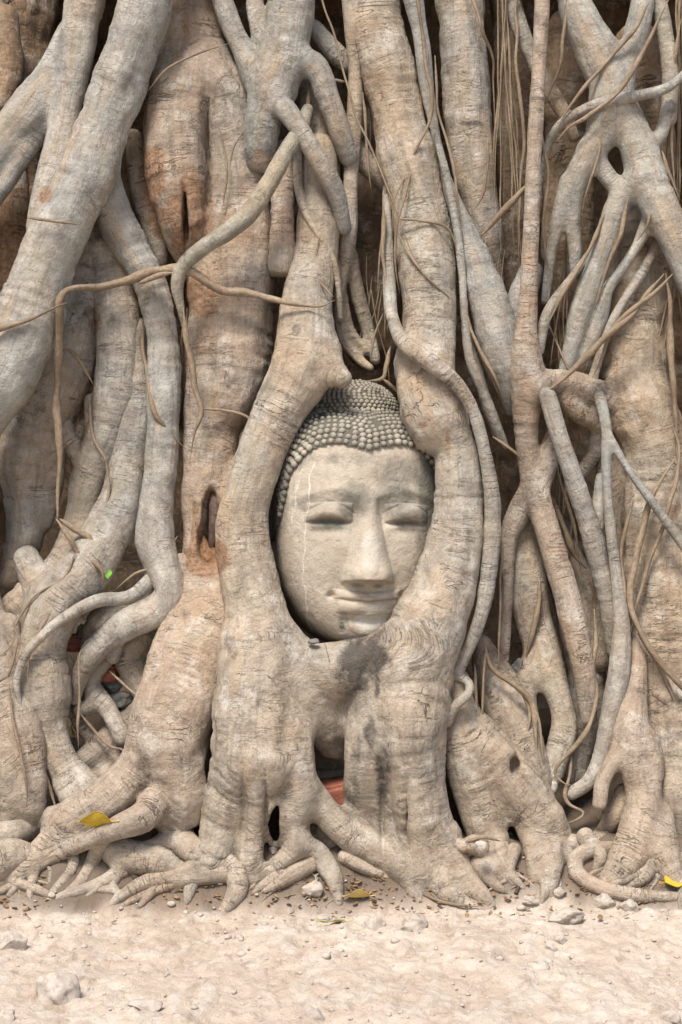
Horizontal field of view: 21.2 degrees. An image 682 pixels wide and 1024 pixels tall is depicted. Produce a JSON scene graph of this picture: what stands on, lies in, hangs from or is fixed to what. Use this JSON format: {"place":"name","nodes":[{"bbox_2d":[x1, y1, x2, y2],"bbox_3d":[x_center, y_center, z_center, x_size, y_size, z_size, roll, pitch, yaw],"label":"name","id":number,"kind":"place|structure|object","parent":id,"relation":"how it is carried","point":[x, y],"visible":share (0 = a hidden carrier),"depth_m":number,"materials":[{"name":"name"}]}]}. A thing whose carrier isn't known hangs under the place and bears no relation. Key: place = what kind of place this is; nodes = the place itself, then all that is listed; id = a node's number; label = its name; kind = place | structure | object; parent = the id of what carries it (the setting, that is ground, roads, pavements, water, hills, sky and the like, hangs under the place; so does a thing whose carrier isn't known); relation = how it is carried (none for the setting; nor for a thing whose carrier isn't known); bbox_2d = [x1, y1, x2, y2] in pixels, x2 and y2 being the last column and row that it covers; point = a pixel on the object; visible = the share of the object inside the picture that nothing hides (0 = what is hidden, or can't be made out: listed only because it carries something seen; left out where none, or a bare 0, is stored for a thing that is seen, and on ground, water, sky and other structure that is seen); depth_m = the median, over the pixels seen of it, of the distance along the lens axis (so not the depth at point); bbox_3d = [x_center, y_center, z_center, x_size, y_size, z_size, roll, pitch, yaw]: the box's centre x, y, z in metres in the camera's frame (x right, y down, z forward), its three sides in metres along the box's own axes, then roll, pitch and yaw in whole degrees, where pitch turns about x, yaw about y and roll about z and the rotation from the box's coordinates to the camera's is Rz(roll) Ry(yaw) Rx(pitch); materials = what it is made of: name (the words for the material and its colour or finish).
{"place":"outdoors","nodes":[
{"label":"outdoors","id":0,"kind":"place"},
{"bbox_2d":[0,709,681,1023],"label":"ground","id":1,"kind":"structure","parent":0,"point":[509,988],"depth_m":3.41,"materials":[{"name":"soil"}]},
{"bbox_2d":[0,1009,15,1021],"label":"stone","id":2,"kind":"object","parent":1,"relation":"on","point":[8,1014],"visible":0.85,"depth_m":2.98,"materials":[{"name":"beige stone"}]},
{"bbox_2d":[0,931,27,950],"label":"stone","id":3,"kind":"object","parent":1,"relation":"on","point":[10,939],"visible":0.78,"depth_m":3.48,"materials":[{"name":"beige stone"}]},
{"bbox_2d":[35,972,80,1005],"bbox_3d":[-0.489,0.825,3.137,0.072,0.068,0.068,0,0,33],"label":"stone","id":4,"kind":"object","parent":1,"relation":"on","point":[58,988],"visible":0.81,"depth_m":3.12,"materials":[{"name":"beige stone"}]},
{"bbox_2d":[127,999,162,1010],"bbox_3d":[-0.327,0.827,3.034,0.055,0.029,0.048,0,0,32],"label":"stone","id":5,"kind":"object","parent":1,"relation":"on","point":[147,1005],"visible":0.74,"depth_m":3.02,"materials":[{"name":"beige stone"}]},
{"bbox_2d":[268,846,277,854],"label":"stone","id":6,"kind":"object","parent":1,"relation":"on","point":[273,850],"visible":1,"depth_m":3.87,"materials":[{"name":"beige stone"}]},
{"bbox_2d":[301,880,322,896],"bbox_3d":[-0.060,0.790,3.810,0.047,0.036,0.041,0,0,0],"label":"stone","id":7,"kind":"object","parent":1,"relation":"on","point":[314,888],"visible":1,"depth_m":3.80,"materials":[{"name":"beige stone"}]},
{"bbox_2d":[302,1007,324,1020],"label":"stone","id":8,"kind":"object","parent":1,"relation":"on","point":[314,1013],"visible":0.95,"depth_m":2.98,"materials":[{"name":"beige stone"}]},
{"bbox_2d":[310,914,332,920],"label":"stone","id":9,"kind":"object","parent":1,"relation":"on","point":[326,917],"visible":0.86,"depth_m":3.71,"materials":[{"name":"beige stone"}]},
{"bbox_2d":[316,919,352,921],"bbox_3d":[-0.013,0.824,3.670,0.074,0.006,0.028,0,-14,-2],"label":"fallen leaf","id":10,"kind":"object","parent":1,"relation":"on","point":[337,920],"visible":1,"depth_m":3.67,"materials":[{"name":"yellow plant"}]},
{"bbox_2d":[0,864,670,922],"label":"leaf litter","id":11,"kind":"object","parent":1,"relation":"on","point":[599,916],"visible":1,"depth_m":3.80,"materials":[{"name":"brown plant"}]},
{"bbox_2d":[0,0,681,912],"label":"fig tree","id":12,"kind":"object","parent":1,"relation":"on","point":[238,238],"visible":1,"depth_m":3.98,"materials":[{"name":"beige plant"}]},
{"bbox_2d":[67,634,79,651],"bbox_3d":[-0.600,0.291,4.070,0.054,0.038,0.053,3,5,-20],"label":"brick","id":13,"kind":"object","parent":12,"relation":"on","point":[73,643],"visible":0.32,"depth_m":4.05,"materials":[{"name":"red brick"}]},
{"bbox_2d":[75,624,82,638],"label":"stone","id":14,"kind":"object","parent":13,"relation":"on","point":[78,633],"visible":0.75,"depth_m":4.05,"materials":[{"name":"stone"}]},
{"bbox_2d":[70,737,79,751],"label":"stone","id":15,"kind":"object","parent":12,"relation":"on","point":[74,742],"visible":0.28,"depth_m":4.05,"materials":[{"name":"grey stone"}]},
{"bbox_2d":[77,811,119,826],"bbox_3d":[-0.505,0.643,3.785,0.090,0.054,0.010,0,42,8],"label":"fallen leaf","id":16,"kind":"object","parent":12,"relation":"on","point":[95,819],"visible":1,"depth_m":3.78,"materials":[{"name":"yellow plant"}]},
{"bbox_2d":[105,569,111,578],"bbox_3d":[-0.508,0.133,3.960,0.018,0.027,0.004,0,-10,-10],"label":"fallen leaf","id":17,"kind":"object","parent":12,"relation":"on","point":[108,575],"visible":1,"depth_m":3.96,"materials":[{"name":"green plant"}]},
{"bbox_2d":[109,691,133,707],"bbox_3d":[-0.485,0.416,4.033,0.061,0.038,0.052,0,0,0],"label":"stone","id":18,"kind":"object","parent":12,"relation":"on","point":[123,699],"visible":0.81,"depth_m":4.01,"materials":[{"name":"grey stone"}]},
{"bbox_2d":[101,680,122,693],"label":"stone","id":19,"kind":"object","parent":18,"relation":"on","point":[111,688],"visible":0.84,"depth_m":4.04,"materials":[{"name":"grey stone"}]},
{"bbox_2d":[101,664,119,682],"bbox_3d":[-0.526,0.360,4.060,0.063,0.032,0.073,-4,9,10],"label":"brick","id":20,"kind":"object","parent":19,"relation":"on","point":[108,677],"visible":0.3,"depth_m":4.03,"materials":[{"name":"red brick"}]},
{"bbox_2d":[139,562,144,576],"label":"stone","id":21,"kind":"object","parent":12,"relation":"on","point":[141,567],"visible":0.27,"depth_m":4.07,"materials":[{"name":"stone"}]},
{"bbox_2d":[308,638,318,643],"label":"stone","id":22,"kind":"object","parent":12,"relation":"on","point":[314,641],"visible":1,"depth_m":3.84,"materials":[{"name":"grey stone"}]},
{"bbox_2d":[320,776,343,804],"bbox_3d":[-0.017,0.611,3.950,0.154,0.056,0.094,-6,5,-8],"label":"brick","id":23,"kind":"object","parent":12,"relation":"on","point":[333,786],"visible":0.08,"depth_m":3.91,"materials":[{"name":"red brick"}]},
{"bbox_2d":[268,379,435,641],"bbox_3d":[0.034,0.004,4.055,0.388,0.612,0.449,0,0,-9],"label":"stone sculpture","id":24,"kind":"object","parent":12,"relation":"on","point":[351,509],"visible":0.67,"depth_m":3.91,"materials":[{"name":"stone"}]},
{"bbox_2d":[473,840,488,853],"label":"stone","id":25,"kind":"object","parent":12,"relation":"on","point":[480,846],"visible":1,"depth_m":3.77,"materials":[{"name":"beige stone"}]},
{"bbox_2d":[511,658,522,672],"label":"stone","id":26,"kind":"object","parent":12,"relation":"on","point":[516,665],"visible":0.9,"depth_m":4.03,"materials":[{"name":"grey stone"}]},
{"bbox_2d":[551,780,557,792],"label":"stone","id":27,"kind":"object","parent":12,"relation":"on","point":[554,786],"visible":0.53,"depth_m":3.93,"materials":[{"name":"white stone"}]},
{"bbox_2d":[342,889,375,897],"bbox_3d":[0.038,0.798,3.798,0.072,0.014,0.040,0,-22,-5],"label":"fallen leaf","id":28,"kind":"object","parent":1,"relation":"on","point":[358,893],"visible":1,"depth_m":3.79,"materials":[{"name":"yellow plant"}]},
{"bbox_2d":[362,916,384,930],"bbox_3d":[0.062,0.828,3.634,0.043,0.041,0.040,0,0,-40],"label":"stone","id":29,"kind":"object","parent":1,"relation":"on","point":[375,923],"visible":0.73,"depth_m":3.62,"materials":[{"name":"beige stone"}]},
{"bbox_2d":[389,925,412,931],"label":"stone","id":30,"kind":"object","parent":1,"relation":"on","point":[400,927],"visible":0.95,"depth_m":3.59,"materials":[{"name":"beige stone"}]},
{"bbox_2d":[402,913,427,931],"bbox_3d":[0.148,0.824,3.620,0.054,0.051,0.037,0,0,0],"label":"stone","id":31,"kind":"object","parent":1,"relation":"on","point":[415,922],"visible":0.79,"depth_m":3.61,"materials":[{"name":"beige stone"}]},
{"bbox_2d":[514,879,524,894],"bbox_3d":[0.373,0.786,3.812,0.010,0.030,0.032,0,0,37],"label":"twig","id":32,"kind":"object","parent":1,"relation":"on","point":[516,892],"visible":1,"depth_m":3.80,"materials":[{"name":"brown wood"}]},
{"bbox_2d":[522,895,538,905],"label":"stone","id":33,"kind":"object","parent":1,"relation":"on","point":[529,900],"visible":1,"depth_m":3.78,"materials":[{"name":"beige stone"}]},
{"bbox_2d":[524,960,549,969],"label":"stone","id":34,"kind":"object","parent":1,"relation":"on","point":[539,965],"visible":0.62,"depth_m":3.27,"materials":[{"name":"beige stone"}]},
{"bbox_2d":[545,944,557,951],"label":"stone","id":35,"kind":"object","parent":1,"relation":"on","point":[551,947],"visible":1,"depth_m":3.44,"materials":[{"name":"beige stone"}]},
{"bbox_2d":[550,934,566,943],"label":"stone","id":36,"kind":"object","parent":1,"relation":"on","point":[560,938],"visible":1,"depth_m":3.50,"materials":[{"name":"beige stone"}]},
{"bbox_2d":[553,887,566,897],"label":"stone","id":37,"kind":"object","parent":1,"relation":"on","point":[558,892],"visible":1,"depth_m":3.79,"materials":[{"name":"beige stone"}]},
{"bbox_2d":[547,907,584,923],"bbox_3d":[0.453,0.821,3.696,0.063,0.034,0.076,0,0,41],"label":"stone","id":38,"kind":"object","parent":1,"relation":"on","point":[566,915],"visible":0.99,"depth_m":3.68,"materials":[{"name":"beige stone"}]},
{"bbox_2d":[592,893,615,908],"bbox_3d":[0.548,0.812,3.787,0.051,0.037,0.042,0,0,0],"label":"stone","id":39,"kind":"object","parent":1,"relation":"on","point":[603,900],"visible":1,"depth_m":3.77,"materials":[{"name":"beige stone"}]},
{"bbox_2d":[618,899,639,911],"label":"stone","id":40,"kind":"object","parent":1,"relation":"on","point":[629,905],"visible":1,"depth_m":3.77,"materials":[{"name":"beige stone"}]},
{"bbox_2d":[659,875,681,886],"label":"fallen leaf","id":41,"kind":"object","parent":1,"relation":"on","point":[668,880],"visible":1,"depth_m":3.80,"materials":[{"name":"yellow plant"}]},
{"bbox_2d":[660,1009,681,1023],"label":"stone","id":42,"kind":"object","parent":1,"relation":"on","point":[672,1016],"visible":1,"depth_m":2.96,"materials":[{"name":"beige stone"}]}
]}

